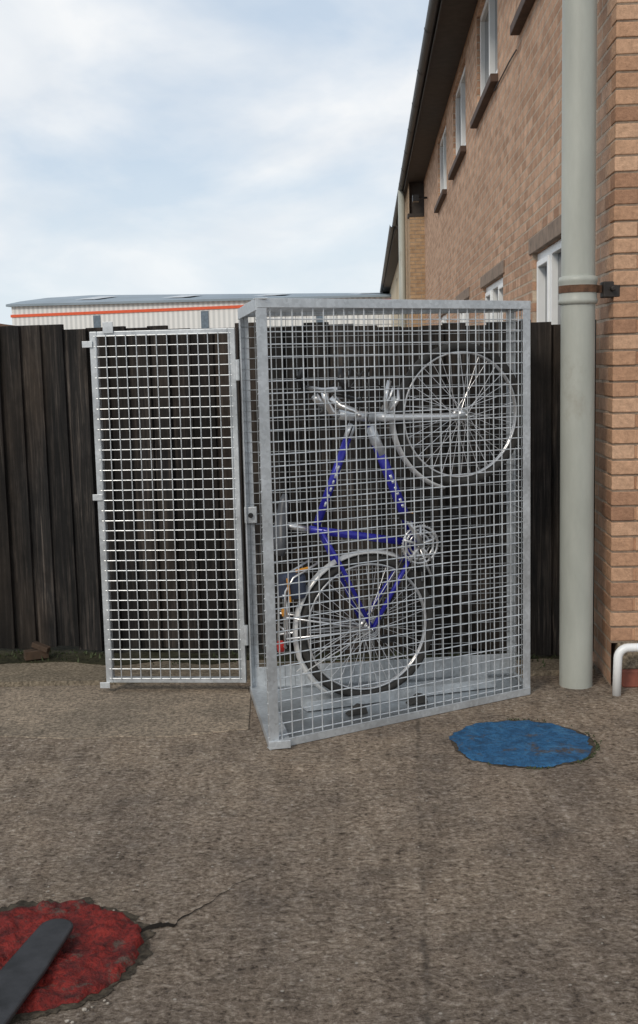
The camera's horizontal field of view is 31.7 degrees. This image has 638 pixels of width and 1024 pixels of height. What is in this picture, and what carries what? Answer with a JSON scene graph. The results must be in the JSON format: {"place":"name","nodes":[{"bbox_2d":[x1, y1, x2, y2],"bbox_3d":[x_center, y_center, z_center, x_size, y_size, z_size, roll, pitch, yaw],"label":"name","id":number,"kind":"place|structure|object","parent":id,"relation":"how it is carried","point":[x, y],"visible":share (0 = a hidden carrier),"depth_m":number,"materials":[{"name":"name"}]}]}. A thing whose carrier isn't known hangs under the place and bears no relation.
{"place":"outdoors","nodes":[
{"label":"outdoors","id":0,"kind":"place"},
{"bbox_2d":[6,292,391,329],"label":"warehouse","id":1,"kind":"structure","parent":0,"point":[179,311],"depth_m":56.90,"materials":[{"name":"metal"}]},
{"bbox_2d":[93,311,322,327],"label":"strip windows","id":2,"kind":"structure","parent":1,"relation":"in","point":[204,314],"depth_m":55.84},
{"bbox_2d":[0,0,428,324],"label":"sky","id":3,"kind":"structure","parent":0,"point":[148,147],"materials":[{"name":"blue"}]},
{"bbox_2d":[0,663,637,1023],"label":"ground","id":4,"kind":"structure","parent":0,"point":[366,911],"depth_m":3.65,"materials":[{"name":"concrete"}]},
{"bbox_2d":[0,897,155,1023],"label":"paint patch","id":5,"kind":"object","parent":4,"relation":"on","point":[102,951],"visible":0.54,"depth_m":3.14,"materials":[{"name":"paint"}]},
{"bbox_2d":[0,918,73,1023],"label":"black plank","id":6,"kind":"object","parent":5,"relation":"on","point":[23,970],"visible":1,"depth_m":2.99,"materials":[{"name":"black wood"}]},
{"bbox_2d":[0,683,250,739],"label":"concrete apron","id":7,"kind":"object","parent":4,"relation":"on","point":[155,710],"visible":0.98,"depth_m":5.35,"materials":[{"name":"grey concrete"}]},
{"bbox_2d":[140,874,260,932],"bbox_3d":[-0.345,1.187,3.397,0.068,0.001,0.509,6,10,43],"label":"concrete crack","id":8,"kind":"object","parent":4,"relation":"on","point":[156,925],"visible":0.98,"depth_m":3.28,"materials":[{"name":"black concrete"}]},
{"bbox_2d":[0,646,558,665],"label":"moss strip","id":9,"kind":"object","parent":4,"relation":"on","point":[81,656],"visible":0.32,"depth_m":6.21,"materials":[{"name":"green plant"}]},
{"bbox_2d":[23,641,50,660],"bbox_3d":[-1.558,0.767,6.218,0.147,0.092,0.088,-4,8,-17],"label":"wood offcut","id":10,"kind":"object","parent":9,"relation":"on","point":[39,651],"visible":1,"depth_m":6.20,"materials":[{"name":"brown wood"}]},
{"bbox_2d":[0,319,595,655],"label":"timber fence","id":11,"kind":"object","parent":9,"relation":"on","point":[50,582],"visible":0.56,"depth_m":6.12,"materials":[{"name":"black wood"}]},
{"bbox_2d":[0,658,594,686],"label":"concrete kerb","id":12,"kind":"structure","parent":4,"relation":"on","point":[46,674],"depth_m":5.93,"materials":[{"name":"grey concrete"}]},
{"bbox_2d":[0,649,601,768],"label":"weeds","id":13,"kind":"object","parent":4,"relation":"on","point":[395,654],"visible":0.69,"depth_m":6.08,"materials":[{"name":"green plant"}]},
{"bbox_2d":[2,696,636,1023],"bbox_3d":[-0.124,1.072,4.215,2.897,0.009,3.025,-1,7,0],"label":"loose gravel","id":14,"kind":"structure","parent":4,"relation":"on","point":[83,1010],"depth_m":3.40,"materials":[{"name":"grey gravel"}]},
{"bbox_2d":[238,298,530,749],"bbox_3d":[0.321,-0.004,5.139,1.374,1.888,1.012,-1,7,0],"label":"bicycle cage","id":15,"kind":"object","parent":4,"relation":"on","point":[292,705],"visible":0.98,"depth_m":5.20,"materials":[{"name":"grey metal"}]},
{"bbox_2d":[82,322,248,687],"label":"cage gate","id":16,"kind":"structure","parent":15,"relation":"attached to","point":[233,364],"depth_m":5.51,"materials":[{"name":"metal"}]},
{"bbox_2d":[273,342,522,696],"bbox_3d":[0.330,0.036,5.385,1.254,1.665,0.587,-7,9,-35],"label":"bicycle","id":17,"kind":"object","parent":15,"relation":"in","point":[282,542],"visible":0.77,"depth_m":5.24,"materials":[{"name":"metal"}]},
{"bbox_2d":[389,261,399,326],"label":"side wall","id":18,"kind":"structure","parent":4,"relation":"on","point":[394,291],"depth_m":44.00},
{"bbox_2d":[382,225,398,292],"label":"eaves","id":19,"kind":"object","parent":18,"relation":"on","point":[393,260],"visible":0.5,"depth_m":40.00,"materials":[{"name":"brown wood"}]},
{"bbox_2d":[380,226,394,291],"bbox_3d":[2.594,-9.507,44.105,0.150,0.075,28.100,-1,7,3],"label":"gutter","id":20,"kind":"object","parent":19,"relation":"attached to","point":[389,240],"visible":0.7,"depth_m":37.86,"materials":[{"name":"plastic"}]},
{"bbox_2d":[398,190,406,326],"bbox_3d":[1.806,-4.211,24.163,0.149,5.260,0.149,-1,7,0],"label":"downpipe","id":21,"kind":"object","parent":4,"relation":"on","point":[402,247],"visible":0.58,"depth_m":23.93,"materials":[{"name":"paint"}]},
{"bbox_2d":[405,184,410,326],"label":"wing side","id":22,"kind":"structure","parent":4,"relation":"on","point":[407,235],"depth_m":23.98,"materials":[{"name":"beige brick"}]},
{"bbox_2d":[407,182,423,218],"bbox_3d":[1.971,-6.325,22.814,0.350,0.690,0.310,-1,7,3],"label":"wing head","id":23,"kind":"object","parent":22,"relation":"attached to","point":[416,209],"visible":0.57,"depth_m":22.75},
{"bbox_2d":[409,217,425,326],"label":"wing front","id":24,"kind":"structure","parent":4,"relation":"on","point":[417,263],"depth_m":22.83,"materials":[{"name":"beige brick"}]},
{"bbox_2d":[424,0,616,685],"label":"side wall","id":25,"kind":"structure","parent":4,"relation":"on","point":[502,200],"depth_m":8.67,"materials":[{"name":"brick"}]},
{"bbox_2d":[412,195,426,202],"bbox_3d":[1.928,-5.996,21.495,0.285,0.120,0.186,-1,7,0],"label":"security light","id":26,"kind":"object","parent":25,"relation":"attached to","point":[415,198],"visible":1,"depth_m":21.41,"materials":[{"name":"black plastic"}]},
{"bbox_2d":[397,0,477,225],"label":"soffit fascia","id":27,"kind":"structure","parent":25,"relation":"attached to","point":[454,21],"depth_m":14.42,"materials":[{"name":"brown wood"}]},
{"bbox_2d":[392,0,440,226],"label":"gutter","id":28,"kind":"object","parent":27,"relation":"attached to","point":[431,20],"visible":0.82,"depth_m":14.80,"materials":[{"name":"grey plastic"}]},
{"bbox_2d":[434,0,534,212],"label":"sills","id":29,"kind":"structure","parent":25,"relation":"attached to","point":[521,16],"depth_m":10.41,"materials":[{"name":"stone"}]},
{"bbox_2d":[438,215,560,316],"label":"lintels","id":30,"kind":"object","parent":25,"relation":"attached to","point":[546,236],"visible":0.5,"depth_m":7.82,"materials":[{"name":"beige concrete"}]},
{"bbox_2d":[440,0,560,325],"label":"window frames","id":31,"kind":"structure","parent":25,"relation":"attached to","point":[548,257],"depth_m":10.62,"materials":[{"name":"white plastic"}]},
{"bbox_2d":[443,0,560,323],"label":"window glass","id":32,"kind":"object","parent":31,"relation":"in","point":[486,79],"visible":0.07,"depth_m":10.80,"materials":[{"name":"grey glass"}]},
{"bbox_2d":[494,49,516,91],"bbox_3d":[1.527,-3.626,9.265,0.014,0.062,1.502,-1,7,3],"label":"cable","id":33,"kind":"object","parent":25,"relation":"attached to","point":[505,69],"visible":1,"depth_m":9.15,"materials":[{"name":"grey plastic"}]},
{"bbox_2d":[449,720,596,767],"bbox_3d":[0.865,0.976,4.775,0.609,0.007,0.612,-1,7,0],"label":"blue manhole cover","id":34,"kind":"object","parent":4,"relation":"on","point":[518,743],"visible":1,"depth_m":4.75,"materials":[{"name":"paint"}]},
{"bbox_2d":[611,642,637,686],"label":"plinth","id":35,"kind":"structure","parent":4,"relation":"on","point":[629,660],"depth_m":5.54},
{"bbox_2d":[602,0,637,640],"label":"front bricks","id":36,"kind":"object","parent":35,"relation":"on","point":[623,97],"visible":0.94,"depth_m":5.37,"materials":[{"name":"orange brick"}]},
{"bbox_2d":[611,2,637,642],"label":"front wall","id":37,"kind":"structure","parent":35,"relation":"on","point":[636,333],"depth_m":5.37,"materials":[{"name":"brick"}]},
{"bbox_2d":[558,0,619,688],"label":"drain pipe","id":38,"kind":"object","parent":37,"relation":"attached to","point":[579,288],"visible":0.99,"depth_m":5.33,"materials":[{"name":"paint"}]},
{"bbox_2d":[612,643,637,695],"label":"waste pipe","id":39,"kind":"object","parent":4,"relation":"on","point":[621,651],"visible":1,"depth_m":5.39,"materials":[{"name":"white plastic"}]}
]}

